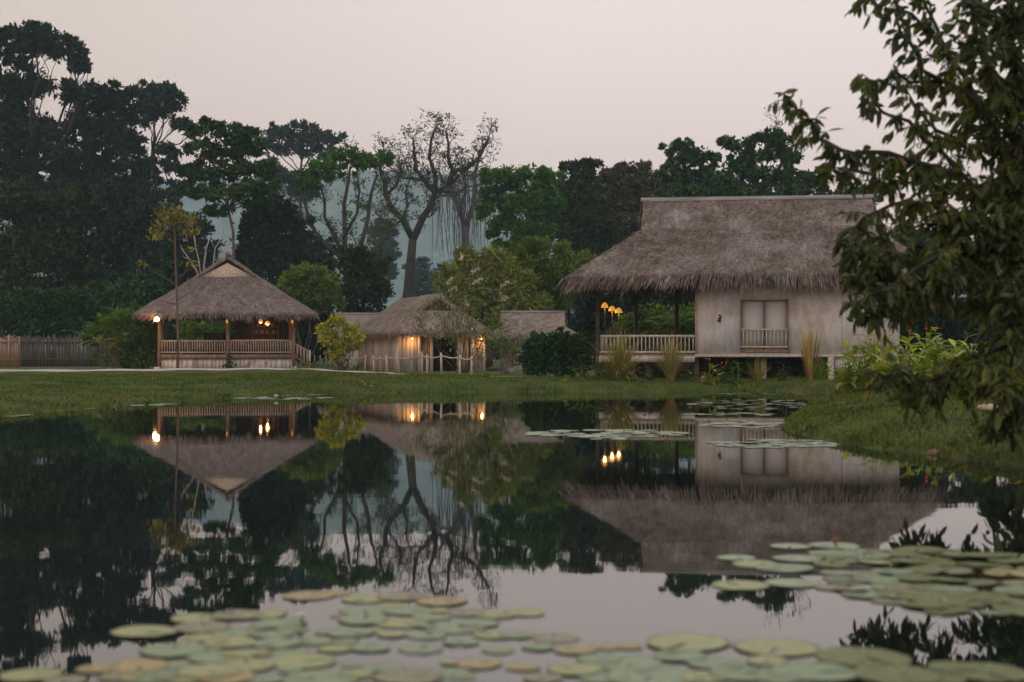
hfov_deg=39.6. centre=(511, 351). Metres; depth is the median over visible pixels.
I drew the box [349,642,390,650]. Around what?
lily pad
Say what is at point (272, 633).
lily pad
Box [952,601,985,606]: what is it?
lily pad
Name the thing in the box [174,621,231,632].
lily pad
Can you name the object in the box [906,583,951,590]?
lily pad
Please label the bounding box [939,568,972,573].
lily pad
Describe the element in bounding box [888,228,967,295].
dark tree
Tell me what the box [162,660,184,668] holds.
lily pad
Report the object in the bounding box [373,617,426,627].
lily pad
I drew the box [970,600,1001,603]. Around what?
lily pad
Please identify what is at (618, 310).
garden lamp
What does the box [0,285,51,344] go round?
shrub
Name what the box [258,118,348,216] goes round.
hazy tree
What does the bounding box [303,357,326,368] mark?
leafy plant
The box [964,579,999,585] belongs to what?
lily pad
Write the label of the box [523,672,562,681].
lily pad
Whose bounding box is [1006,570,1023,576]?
lily pad
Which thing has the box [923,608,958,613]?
lily pad
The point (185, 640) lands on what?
lily pad
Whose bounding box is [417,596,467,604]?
lily pad
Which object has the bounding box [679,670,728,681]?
lily pad
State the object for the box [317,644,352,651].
lily pad
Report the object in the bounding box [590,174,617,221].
backdrop tree
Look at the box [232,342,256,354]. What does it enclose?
wooden bench
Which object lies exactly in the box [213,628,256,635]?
lily pad
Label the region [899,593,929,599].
lily pad
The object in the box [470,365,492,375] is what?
leafy plant
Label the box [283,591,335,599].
lily pad
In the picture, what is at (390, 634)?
lily pad
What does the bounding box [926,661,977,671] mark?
lily pad
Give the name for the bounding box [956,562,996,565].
lily pad
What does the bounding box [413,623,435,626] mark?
lily pad
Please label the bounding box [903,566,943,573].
lily pad
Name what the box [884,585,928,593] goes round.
lily pad
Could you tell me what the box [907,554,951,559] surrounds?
lily pad
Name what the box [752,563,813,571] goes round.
lily pad
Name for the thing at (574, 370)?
leafy plant
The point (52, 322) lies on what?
shrub
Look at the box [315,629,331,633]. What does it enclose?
lily pad
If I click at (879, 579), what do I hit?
lily pad
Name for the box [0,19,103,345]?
tall tree
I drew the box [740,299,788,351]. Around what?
window
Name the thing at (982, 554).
lily pad
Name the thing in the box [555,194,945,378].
stilt bungalow
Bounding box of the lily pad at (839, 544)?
[807,542,860,548]
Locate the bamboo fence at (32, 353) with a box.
[18,334,156,366]
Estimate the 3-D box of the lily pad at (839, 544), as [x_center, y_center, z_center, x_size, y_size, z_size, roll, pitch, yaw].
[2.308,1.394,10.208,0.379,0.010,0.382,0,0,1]
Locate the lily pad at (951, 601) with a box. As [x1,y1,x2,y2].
[914,597,960,605]
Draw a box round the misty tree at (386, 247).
[366,218,402,307]
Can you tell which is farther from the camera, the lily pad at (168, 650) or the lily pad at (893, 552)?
the lily pad at (893, 552)
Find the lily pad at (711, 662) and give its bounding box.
[687,657,744,669]
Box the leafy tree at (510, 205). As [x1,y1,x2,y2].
[473,162,568,268]
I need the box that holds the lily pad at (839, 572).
[819,570,861,574]
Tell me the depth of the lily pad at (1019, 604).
7.82 m
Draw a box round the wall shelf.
[252,320,278,338]
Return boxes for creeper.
[222,354,236,368]
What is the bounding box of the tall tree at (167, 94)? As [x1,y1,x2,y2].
[125,78,201,277]
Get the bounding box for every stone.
[926,449,937,454]
[976,404,998,410]
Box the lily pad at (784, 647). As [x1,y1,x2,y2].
[732,639,820,655]
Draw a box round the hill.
[0,169,965,351]
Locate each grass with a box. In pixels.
[639,327,679,353]
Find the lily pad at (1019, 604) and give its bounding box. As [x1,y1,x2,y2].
[1011,602,1023,606]
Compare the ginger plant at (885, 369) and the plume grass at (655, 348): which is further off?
the plume grass at (655, 348)
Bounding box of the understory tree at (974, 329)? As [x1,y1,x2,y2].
[955,311,1002,352]
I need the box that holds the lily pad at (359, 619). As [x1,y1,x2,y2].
[338,613,387,623]
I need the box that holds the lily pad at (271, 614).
[242,611,285,618]
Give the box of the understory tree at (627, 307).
[614,292,671,353]
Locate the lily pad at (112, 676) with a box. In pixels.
[97,672,135,679]
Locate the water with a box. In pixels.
[0,390,1023,681]
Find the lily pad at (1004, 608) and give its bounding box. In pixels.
[992,604,1023,611]
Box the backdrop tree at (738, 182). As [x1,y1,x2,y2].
[711,179,759,195]
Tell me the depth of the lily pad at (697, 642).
6.82 m
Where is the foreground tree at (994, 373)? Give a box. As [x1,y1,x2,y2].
[767,0,1023,463]
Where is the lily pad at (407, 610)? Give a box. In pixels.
[382,606,431,614]
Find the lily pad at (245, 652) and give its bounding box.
[222,649,260,656]
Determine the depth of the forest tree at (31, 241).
117.33 m
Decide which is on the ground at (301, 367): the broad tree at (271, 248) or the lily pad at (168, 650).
the broad tree at (271, 248)
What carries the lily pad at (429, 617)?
on the water
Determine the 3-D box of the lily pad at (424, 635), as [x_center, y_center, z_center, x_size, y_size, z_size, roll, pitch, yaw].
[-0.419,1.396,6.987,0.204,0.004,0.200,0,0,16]
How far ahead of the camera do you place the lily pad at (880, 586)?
8.43 m
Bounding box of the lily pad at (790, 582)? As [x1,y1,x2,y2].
[764,578,820,586]
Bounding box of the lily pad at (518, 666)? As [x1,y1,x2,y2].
[505,663,540,669]
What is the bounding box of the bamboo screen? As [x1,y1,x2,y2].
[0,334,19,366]
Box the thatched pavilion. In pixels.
[130,251,319,368]
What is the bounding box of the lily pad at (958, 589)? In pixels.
[928,586,977,592]
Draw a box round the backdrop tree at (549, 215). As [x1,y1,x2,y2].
[532,187,559,249]
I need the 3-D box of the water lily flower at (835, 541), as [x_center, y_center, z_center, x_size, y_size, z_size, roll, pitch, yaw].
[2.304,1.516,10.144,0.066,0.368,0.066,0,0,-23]
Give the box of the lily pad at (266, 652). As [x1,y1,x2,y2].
[238,649,271,655]
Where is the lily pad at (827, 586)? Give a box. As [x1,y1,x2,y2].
[815,584,850,589]
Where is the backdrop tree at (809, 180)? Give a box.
[776,168,830,194]
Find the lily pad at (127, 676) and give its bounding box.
[99,671,144,680]
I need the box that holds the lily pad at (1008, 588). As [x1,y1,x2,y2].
[992,586,1023,592]
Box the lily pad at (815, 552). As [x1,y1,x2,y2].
[808,550,859,556]
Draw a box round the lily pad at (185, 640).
[179,639,201,641]
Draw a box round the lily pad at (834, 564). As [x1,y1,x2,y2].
[814,561,848,566]
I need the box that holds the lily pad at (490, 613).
[473,610,513,617]
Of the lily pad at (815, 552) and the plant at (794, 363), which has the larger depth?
the plant at (794, 363)
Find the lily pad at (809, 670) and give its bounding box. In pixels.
[765,661,857,680]
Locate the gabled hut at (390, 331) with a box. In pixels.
[342,294,497,370]
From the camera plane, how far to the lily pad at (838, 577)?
8.77 m
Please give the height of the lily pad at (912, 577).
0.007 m
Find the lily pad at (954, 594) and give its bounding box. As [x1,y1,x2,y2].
[926,592,972,601]
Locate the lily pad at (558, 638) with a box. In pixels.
[532,633,579,642]
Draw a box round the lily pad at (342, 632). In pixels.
[327,627,374,636]
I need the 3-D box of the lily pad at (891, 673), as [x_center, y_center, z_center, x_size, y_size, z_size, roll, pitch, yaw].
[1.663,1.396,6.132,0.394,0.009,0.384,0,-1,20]
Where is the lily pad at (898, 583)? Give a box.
[886,582,914,587]
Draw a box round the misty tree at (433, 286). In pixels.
[423,262,460,303]
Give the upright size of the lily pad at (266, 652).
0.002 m
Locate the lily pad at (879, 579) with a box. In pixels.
[851,575,899,582]
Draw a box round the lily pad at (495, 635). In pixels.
[473,630,515,638]
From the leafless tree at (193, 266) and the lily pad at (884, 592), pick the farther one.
the leafless tree at (193, 266)
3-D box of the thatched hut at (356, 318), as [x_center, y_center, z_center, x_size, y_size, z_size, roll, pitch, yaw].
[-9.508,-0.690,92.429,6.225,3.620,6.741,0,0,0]
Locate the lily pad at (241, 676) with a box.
[196,670,255,681]
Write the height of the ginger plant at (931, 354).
1.666 m
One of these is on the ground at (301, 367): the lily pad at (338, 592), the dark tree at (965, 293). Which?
the dark tree at (965, 293)
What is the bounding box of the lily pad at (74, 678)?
[42,675,87,681]
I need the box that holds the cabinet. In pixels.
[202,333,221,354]
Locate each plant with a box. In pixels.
[79,335,126,368]
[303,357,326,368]
[345,359,361,370]
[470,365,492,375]
[566,365,594,379]
[591,355,611,379]
[630,362,665,378]
[641,363,663,380]
[677,368,698,381]
[699,358,721,384]
[713,366,729,381]
[720,360,742,384]
[723,357,749,377]
[766,357,805,376]
[775,362,794,380]
[818,339,882,391]
[833,358,858,387]
[839,334,908,390]
[864,333,926,388]
[881,327,949,385]
[891,327,977,378]
[928,335,987,363]
[939,339,970,364]
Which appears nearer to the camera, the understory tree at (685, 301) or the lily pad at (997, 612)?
the lily pad at (997, 612)
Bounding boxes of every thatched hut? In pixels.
[316,313,377,366]
[486,311,589,369]
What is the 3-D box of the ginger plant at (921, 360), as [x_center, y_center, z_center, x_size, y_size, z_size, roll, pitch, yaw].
[11.133,0.146,38.873,1.812,1.819,2.337,0,0,29]
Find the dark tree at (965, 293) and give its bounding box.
[954,262,1013,307]
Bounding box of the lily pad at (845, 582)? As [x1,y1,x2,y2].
[827,579,864,584]
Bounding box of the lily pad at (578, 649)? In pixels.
[554,645,596,653]
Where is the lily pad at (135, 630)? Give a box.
[110,625,176,636]
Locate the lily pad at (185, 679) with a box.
[164,676,196,681]
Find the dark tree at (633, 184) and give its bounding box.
[597,158,671,243]
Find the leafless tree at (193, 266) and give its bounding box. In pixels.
[180,223,234,365]
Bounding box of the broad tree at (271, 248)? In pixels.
[228,191,326,289]
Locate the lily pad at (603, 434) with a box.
[593,433,614,434]
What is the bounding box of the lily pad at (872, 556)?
[842,551,892,558]
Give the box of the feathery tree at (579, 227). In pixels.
[546,156,631,315]
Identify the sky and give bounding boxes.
[0,0,1023,285]
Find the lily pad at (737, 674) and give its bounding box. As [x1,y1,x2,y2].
[708,666,775,680]
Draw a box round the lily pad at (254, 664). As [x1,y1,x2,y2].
[221,658,275,670]
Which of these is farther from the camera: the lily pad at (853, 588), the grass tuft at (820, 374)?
the grass tuft at (820, 374)
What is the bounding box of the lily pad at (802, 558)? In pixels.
[772,555,821,561]
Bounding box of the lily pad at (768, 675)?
[754,672,800,681]
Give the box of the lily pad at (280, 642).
[251,637,301,647]
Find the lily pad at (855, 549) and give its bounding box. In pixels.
[842,548,867,553]
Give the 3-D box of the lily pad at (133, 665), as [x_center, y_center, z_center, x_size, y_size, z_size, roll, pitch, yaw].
[-1.651,1.394,6.306,0.263,0.005,0.282,0,0,-16]
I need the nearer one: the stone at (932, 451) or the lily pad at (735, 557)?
the lily pad at (735, 557)
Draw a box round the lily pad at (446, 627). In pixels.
[424,621,487,632]
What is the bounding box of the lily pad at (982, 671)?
[944,662,1023,681]
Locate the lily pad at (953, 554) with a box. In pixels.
[941,553,971,556]
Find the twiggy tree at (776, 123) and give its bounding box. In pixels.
[764,106,810,168]
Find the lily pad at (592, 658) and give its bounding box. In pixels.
[576,653,621,662]
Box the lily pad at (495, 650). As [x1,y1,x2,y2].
[482,646,514,653]
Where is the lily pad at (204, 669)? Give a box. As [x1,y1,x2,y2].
[176,663,240,677]
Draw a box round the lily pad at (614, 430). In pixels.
[606,430,624,431]
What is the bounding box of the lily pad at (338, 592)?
[315,590,348,595]
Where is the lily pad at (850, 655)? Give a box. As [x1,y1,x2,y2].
[814,646,911,666]
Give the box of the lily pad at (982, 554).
[960,552,1014,556]
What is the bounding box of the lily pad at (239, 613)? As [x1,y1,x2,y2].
[210,609,264,618]
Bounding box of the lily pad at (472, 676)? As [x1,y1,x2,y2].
[450,674,476,679]
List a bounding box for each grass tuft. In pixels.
[584,322,662,380]
[644,330,697,381]
[741,356,773,381]
[794,315,824,380]
[807,356,834,380]
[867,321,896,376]
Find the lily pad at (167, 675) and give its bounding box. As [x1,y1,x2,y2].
[151,673,178,678]
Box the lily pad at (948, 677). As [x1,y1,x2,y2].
[907,671,966,681]
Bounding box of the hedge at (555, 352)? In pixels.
[515,326,603,376]
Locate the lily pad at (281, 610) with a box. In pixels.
[259,609,287,612]
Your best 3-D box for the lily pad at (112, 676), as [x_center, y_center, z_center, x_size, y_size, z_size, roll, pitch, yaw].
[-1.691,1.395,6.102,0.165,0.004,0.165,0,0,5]
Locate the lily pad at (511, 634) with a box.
[499,630,536,637]
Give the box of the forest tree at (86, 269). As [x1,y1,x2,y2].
[33,181,125,292]
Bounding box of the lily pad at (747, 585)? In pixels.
[712,580,770,589]
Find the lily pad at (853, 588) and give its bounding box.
[834,588,868,589]
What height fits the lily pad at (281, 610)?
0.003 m
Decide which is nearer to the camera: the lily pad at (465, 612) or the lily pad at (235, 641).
the lily pad at (235, 641)
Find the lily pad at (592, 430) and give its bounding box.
[584,429,601,430]
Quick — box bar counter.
[246,339,288,354]
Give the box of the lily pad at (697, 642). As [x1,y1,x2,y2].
[646,633,730,650]
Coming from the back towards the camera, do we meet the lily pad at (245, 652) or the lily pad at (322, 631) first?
the lily pad at (322, 631)
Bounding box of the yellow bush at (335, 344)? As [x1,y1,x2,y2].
[314,313,365,370]
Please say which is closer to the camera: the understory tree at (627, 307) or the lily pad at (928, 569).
the lily pad at (928, 569)
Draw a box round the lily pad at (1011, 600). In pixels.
[988,597,1023,602]
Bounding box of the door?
[421,337,429,370]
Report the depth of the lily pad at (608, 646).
6.73 m
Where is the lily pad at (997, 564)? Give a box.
[975,563,1012,568]
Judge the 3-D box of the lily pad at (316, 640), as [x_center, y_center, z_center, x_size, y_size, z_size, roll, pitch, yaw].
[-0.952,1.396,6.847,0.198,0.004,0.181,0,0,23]
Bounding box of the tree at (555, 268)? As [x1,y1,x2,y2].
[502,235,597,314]
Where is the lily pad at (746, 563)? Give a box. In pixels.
[732,560,775,566]
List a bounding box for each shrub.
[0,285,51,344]
[14,281,83,357]
[53,278,119,335]
[84,271,152,334]
[130,268,172,333]
[401,253,514,372]
[473,317,529,374]
[605,302,694,350]
[663,302,694,353]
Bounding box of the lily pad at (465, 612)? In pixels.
[441,608,484,615]
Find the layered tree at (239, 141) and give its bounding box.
[170,115,283,259]
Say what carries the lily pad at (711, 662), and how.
on the water
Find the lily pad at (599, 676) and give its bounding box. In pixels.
[577,670,628,681]
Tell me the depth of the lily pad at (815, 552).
9.86 m
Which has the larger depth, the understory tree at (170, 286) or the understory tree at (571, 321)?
the understory tree at (571, 321)
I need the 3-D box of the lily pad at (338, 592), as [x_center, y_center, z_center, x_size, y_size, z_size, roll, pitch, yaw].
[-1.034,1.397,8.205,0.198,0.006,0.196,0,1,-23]
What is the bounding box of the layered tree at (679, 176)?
[651,136,736,197]
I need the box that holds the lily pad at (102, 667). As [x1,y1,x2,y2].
[75,663,115,672]
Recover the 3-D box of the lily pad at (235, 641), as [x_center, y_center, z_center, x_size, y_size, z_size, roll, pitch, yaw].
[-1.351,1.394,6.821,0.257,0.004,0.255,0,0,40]
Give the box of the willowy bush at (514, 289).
[429,243,555,367]
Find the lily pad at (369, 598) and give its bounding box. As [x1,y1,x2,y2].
[341,594,384,602]
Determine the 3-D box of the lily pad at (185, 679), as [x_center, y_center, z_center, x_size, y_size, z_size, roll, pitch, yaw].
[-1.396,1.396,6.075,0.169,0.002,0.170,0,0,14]
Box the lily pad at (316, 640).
[293,637,332,644]
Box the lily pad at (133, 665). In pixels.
[109,659,169,672]
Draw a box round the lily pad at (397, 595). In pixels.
[377,591,430,600]
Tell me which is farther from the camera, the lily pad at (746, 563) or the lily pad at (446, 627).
the lily pad at (746, 563)
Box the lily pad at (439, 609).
[425,607,449,611]
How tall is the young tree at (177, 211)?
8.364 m
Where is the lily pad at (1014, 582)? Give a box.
[1000,580,1023,586]
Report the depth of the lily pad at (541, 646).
6.71 m
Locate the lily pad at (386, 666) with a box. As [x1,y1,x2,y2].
[362,662,404,670]
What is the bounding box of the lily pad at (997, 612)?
[977,610,1012,614]
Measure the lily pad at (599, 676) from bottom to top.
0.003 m
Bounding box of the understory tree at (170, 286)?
[146,272,189,354]
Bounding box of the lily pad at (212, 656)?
[187,650,251,662]
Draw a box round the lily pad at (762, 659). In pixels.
[746,655,787,664]
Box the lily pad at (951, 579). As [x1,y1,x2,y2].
[930,577,967,581]
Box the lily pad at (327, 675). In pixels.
[279,669,359,681]
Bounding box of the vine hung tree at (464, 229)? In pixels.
[423,146,498,298]
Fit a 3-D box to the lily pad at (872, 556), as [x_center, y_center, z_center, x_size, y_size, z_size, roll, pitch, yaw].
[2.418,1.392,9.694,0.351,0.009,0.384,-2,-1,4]
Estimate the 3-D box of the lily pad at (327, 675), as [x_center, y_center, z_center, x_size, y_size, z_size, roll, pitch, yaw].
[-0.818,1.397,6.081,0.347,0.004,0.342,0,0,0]
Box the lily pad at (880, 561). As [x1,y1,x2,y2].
[857,558,902,563]
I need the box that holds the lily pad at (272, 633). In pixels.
[251,630,293,637]
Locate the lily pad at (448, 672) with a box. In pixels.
[434,668,473,678]
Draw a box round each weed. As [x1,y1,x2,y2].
[95,403,107,410]
[140,397,150,405]
[949,433,971,445]
[963,413,983,424]
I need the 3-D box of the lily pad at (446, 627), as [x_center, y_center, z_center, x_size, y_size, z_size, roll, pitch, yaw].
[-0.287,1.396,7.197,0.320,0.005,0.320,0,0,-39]
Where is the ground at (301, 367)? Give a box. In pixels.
[0,352,1023,466]
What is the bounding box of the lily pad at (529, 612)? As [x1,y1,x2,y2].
[504,608,544,615]
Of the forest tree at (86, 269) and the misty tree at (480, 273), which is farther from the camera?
the misty tree at (480, 273)
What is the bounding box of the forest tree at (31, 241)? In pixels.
[0,173,77,344]
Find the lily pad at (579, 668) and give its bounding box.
[547,662,603,674]
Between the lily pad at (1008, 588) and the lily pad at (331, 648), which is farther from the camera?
the lily pad at (1008, 588)
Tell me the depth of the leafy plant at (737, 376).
51.51 m
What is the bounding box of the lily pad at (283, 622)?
[251,618,307,626]
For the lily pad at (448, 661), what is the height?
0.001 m
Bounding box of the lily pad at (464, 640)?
[443,637,479,644]
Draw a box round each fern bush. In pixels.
[70,305,175,368]
[168,320,235,363]
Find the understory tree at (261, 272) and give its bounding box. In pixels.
[208,265,266,354]
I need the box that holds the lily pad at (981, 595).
[961,591,1009,600]
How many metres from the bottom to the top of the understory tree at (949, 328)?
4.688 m
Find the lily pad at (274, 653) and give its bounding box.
[270,648,309,656]
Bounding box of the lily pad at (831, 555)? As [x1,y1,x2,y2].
[806,553,845,559]
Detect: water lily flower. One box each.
[297,613,303,624]
[831,538,838,546]
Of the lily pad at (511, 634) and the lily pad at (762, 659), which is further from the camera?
the lily pad at (511, 634)
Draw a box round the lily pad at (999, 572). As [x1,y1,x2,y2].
[983,568,1021,575]
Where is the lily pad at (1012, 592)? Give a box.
[1000,590,1023,595]
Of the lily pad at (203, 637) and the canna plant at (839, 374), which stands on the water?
the lily pad at (203, 637)
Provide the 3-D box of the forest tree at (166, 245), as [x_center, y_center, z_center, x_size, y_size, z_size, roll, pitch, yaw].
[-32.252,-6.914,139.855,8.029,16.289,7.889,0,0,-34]
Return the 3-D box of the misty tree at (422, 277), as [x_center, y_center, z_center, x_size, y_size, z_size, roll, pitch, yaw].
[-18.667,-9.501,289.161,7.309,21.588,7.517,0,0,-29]
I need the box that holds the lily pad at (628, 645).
[616,643,642,648]
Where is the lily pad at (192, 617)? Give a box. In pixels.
[171,613,216,622]
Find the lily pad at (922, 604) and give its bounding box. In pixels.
[899,601,946,607]
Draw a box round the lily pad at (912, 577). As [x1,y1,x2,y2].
[892,574,941,580]
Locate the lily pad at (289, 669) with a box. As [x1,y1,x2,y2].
[278,667,301,672]
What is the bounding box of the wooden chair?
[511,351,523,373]
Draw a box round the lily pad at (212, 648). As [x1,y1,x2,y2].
[201,646,220,649]
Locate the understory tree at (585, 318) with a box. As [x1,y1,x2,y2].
[571,293,630,353]
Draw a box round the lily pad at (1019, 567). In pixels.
[1016,566,1023,569]
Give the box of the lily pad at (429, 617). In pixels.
[411,614,451,620]
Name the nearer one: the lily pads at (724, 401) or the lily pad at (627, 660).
the lily pad at (627, 660)
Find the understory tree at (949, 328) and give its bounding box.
[899,287,976,364]
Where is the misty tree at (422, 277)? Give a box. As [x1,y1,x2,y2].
[400,256,435,298]
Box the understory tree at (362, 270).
[333,242,395,314]
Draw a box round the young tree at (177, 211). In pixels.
[136,203,210,367]
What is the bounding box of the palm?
[639,307,694,345]
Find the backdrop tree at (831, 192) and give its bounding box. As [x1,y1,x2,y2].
[827,187,884,220]
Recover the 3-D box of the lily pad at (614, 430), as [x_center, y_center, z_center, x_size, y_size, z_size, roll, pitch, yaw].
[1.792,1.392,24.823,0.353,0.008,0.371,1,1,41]
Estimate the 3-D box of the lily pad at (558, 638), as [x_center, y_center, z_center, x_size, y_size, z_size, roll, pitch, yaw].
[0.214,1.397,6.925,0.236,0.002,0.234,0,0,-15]
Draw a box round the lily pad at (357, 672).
[340,669,372,676]
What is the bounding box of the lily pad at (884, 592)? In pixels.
[876,590,912,595]
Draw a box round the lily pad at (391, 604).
[374,603,408,606]
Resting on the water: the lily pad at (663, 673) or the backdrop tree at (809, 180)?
the lily pad at (663, 673)
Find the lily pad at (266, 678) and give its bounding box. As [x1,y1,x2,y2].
[245,675,281,681]
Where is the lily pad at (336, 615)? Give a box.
[330,614,345,617]
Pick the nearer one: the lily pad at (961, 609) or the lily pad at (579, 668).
the lily pad at (579, 668)
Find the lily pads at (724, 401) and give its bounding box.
[12,393,805,416]
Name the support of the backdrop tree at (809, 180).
on the ground at (301, 367)
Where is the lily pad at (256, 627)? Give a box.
[246,625,267,628]
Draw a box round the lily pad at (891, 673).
[852,664,945,681]
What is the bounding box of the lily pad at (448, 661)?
[440,659,461,663]
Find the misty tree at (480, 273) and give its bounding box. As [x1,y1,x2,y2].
[460,252,495,294]
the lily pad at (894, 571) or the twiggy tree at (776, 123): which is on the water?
the lily pad at (894, 571)
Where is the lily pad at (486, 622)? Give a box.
[459,618,499,626]
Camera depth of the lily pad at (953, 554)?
9.76 m
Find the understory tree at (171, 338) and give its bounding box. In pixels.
[167,320,225,354]
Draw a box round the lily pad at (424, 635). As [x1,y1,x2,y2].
[405,631,446,638]
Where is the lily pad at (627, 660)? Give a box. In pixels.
[594,655,662,670]
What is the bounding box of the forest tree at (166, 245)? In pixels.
[136,199,226,283]
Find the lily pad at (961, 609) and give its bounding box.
[935,606,971,611]
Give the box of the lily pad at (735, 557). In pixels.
[717,554,755,559]
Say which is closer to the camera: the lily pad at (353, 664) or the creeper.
the lily pad at (353, 664)
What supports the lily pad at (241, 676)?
on the water
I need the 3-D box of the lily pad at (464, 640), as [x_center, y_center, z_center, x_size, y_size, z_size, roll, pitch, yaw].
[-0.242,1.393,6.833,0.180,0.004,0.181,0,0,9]
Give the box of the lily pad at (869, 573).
[846,571,879,574]
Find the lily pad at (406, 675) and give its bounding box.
[372,668,443,681]
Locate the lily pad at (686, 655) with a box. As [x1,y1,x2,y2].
[653,649,707,660]
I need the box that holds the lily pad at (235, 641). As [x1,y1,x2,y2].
[202,636,257,646]
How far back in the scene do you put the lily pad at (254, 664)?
6.35 m
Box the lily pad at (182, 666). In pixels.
[177,664,195,668]
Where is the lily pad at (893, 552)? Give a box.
[865,549,917,555]
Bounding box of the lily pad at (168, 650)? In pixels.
[139,642,207,656]
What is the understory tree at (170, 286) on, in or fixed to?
on the ground at (301, 367)
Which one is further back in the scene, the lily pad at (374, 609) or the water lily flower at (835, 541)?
the water lily flower at (835, 541)
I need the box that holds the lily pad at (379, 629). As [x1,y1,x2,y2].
[371,628,384,631]
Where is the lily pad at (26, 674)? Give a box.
[0,668,63,680]
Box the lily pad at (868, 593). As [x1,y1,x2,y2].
[841,590,897,597]
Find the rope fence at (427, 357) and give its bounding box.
[314,352,472,373]
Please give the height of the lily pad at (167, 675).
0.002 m
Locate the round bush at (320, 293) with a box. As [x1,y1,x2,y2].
[275,261,348,363]
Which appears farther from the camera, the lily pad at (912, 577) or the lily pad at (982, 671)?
the lily pad at (912, 577)
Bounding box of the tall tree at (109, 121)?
[45,78,161,349]
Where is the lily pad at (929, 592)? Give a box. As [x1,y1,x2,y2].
[918,589,946,596]
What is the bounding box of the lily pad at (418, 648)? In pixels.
[398,644,442,652]
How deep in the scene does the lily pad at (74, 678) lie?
6.06 m
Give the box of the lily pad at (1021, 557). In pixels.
[993,553,1023,560]
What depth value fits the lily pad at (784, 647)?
6.71 m
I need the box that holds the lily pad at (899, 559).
[887,557,930,562]
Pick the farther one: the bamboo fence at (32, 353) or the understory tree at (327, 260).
the understory tree at (327, 260)
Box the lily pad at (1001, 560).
[987,558,1023,562]
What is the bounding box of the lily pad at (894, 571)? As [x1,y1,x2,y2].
[871,568,913,573]
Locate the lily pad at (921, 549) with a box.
[895,546,942,552]
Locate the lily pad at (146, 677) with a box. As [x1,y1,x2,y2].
[118,669,179,681]
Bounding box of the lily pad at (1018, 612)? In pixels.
[1010,610,1023,615]
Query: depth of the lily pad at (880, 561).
9.44 m
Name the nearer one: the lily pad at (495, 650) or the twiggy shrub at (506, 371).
the lily pad at (495, 650)
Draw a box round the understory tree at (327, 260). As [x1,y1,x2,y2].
[306,229,341,361]
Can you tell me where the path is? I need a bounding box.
[0,368,526,376]
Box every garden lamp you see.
[601,302,607,353]
[609,305,615,367]
[615,307,621,334]
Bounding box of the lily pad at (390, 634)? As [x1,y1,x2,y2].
[376,631,406,636]
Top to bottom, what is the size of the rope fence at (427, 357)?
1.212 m
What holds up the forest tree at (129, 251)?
on the ground at (301, 367)
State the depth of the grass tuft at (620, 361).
51.07 m
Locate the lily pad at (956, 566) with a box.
[927,562,974,568]
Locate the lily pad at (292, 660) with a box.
[262,653,336,667]
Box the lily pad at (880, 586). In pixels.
[869,583,893,589]
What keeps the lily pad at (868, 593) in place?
on the water
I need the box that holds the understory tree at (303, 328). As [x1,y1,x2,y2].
[295,312,336,363]
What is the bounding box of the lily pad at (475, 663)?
[456,658,501,668]
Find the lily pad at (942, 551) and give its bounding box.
[925,549,963,555]
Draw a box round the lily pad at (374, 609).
[339,605,392,614]
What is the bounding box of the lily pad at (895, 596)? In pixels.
[881,594,914,598]
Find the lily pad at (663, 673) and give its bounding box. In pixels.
[605,665,696,681]
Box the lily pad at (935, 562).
[902,558,957,565]
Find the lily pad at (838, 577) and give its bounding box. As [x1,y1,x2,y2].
[821,576,852,579]
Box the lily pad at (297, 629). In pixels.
[276,626,308,632]
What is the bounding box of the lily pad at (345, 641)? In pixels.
[333,638,358,643]
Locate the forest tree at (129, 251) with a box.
[87,172,170,334]
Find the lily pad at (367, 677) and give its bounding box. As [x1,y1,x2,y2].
[355,674,373,678]
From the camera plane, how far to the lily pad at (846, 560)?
9.48 m
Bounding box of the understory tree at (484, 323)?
[474,303,510,365]
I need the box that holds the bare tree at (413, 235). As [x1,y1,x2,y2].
[360,108,504,297]
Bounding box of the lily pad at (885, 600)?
[870,597,908,603]
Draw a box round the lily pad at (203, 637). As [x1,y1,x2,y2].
[185,633,226,640]
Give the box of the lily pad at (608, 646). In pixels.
[591,643,620,649]
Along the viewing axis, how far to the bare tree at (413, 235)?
164.73 m
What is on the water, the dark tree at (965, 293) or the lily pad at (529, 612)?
the lily pad at (529, 612)
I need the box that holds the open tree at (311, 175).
[280,136,412,284]
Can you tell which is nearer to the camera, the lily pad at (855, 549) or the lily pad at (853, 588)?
the lily pad at (853, 588)
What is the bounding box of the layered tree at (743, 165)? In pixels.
[708,127,813,195]
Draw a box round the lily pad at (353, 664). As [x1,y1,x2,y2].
[340,662,360,666]
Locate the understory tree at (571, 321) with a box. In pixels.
[561,257,607,328]
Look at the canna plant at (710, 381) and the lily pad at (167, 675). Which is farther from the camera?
the canna plant at (710, 381)
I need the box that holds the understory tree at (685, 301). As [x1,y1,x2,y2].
[651,291,694,353]
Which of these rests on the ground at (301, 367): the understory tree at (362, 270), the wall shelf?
the understory tree at (362, 270)
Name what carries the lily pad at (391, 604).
on the water
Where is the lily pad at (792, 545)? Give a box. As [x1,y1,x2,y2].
[769,543,811,548]
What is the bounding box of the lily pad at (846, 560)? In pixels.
[825,557,858,562]
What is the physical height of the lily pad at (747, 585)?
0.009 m
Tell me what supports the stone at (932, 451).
on the ground at (301, 367)
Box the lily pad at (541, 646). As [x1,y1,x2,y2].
[521,643,553,649]

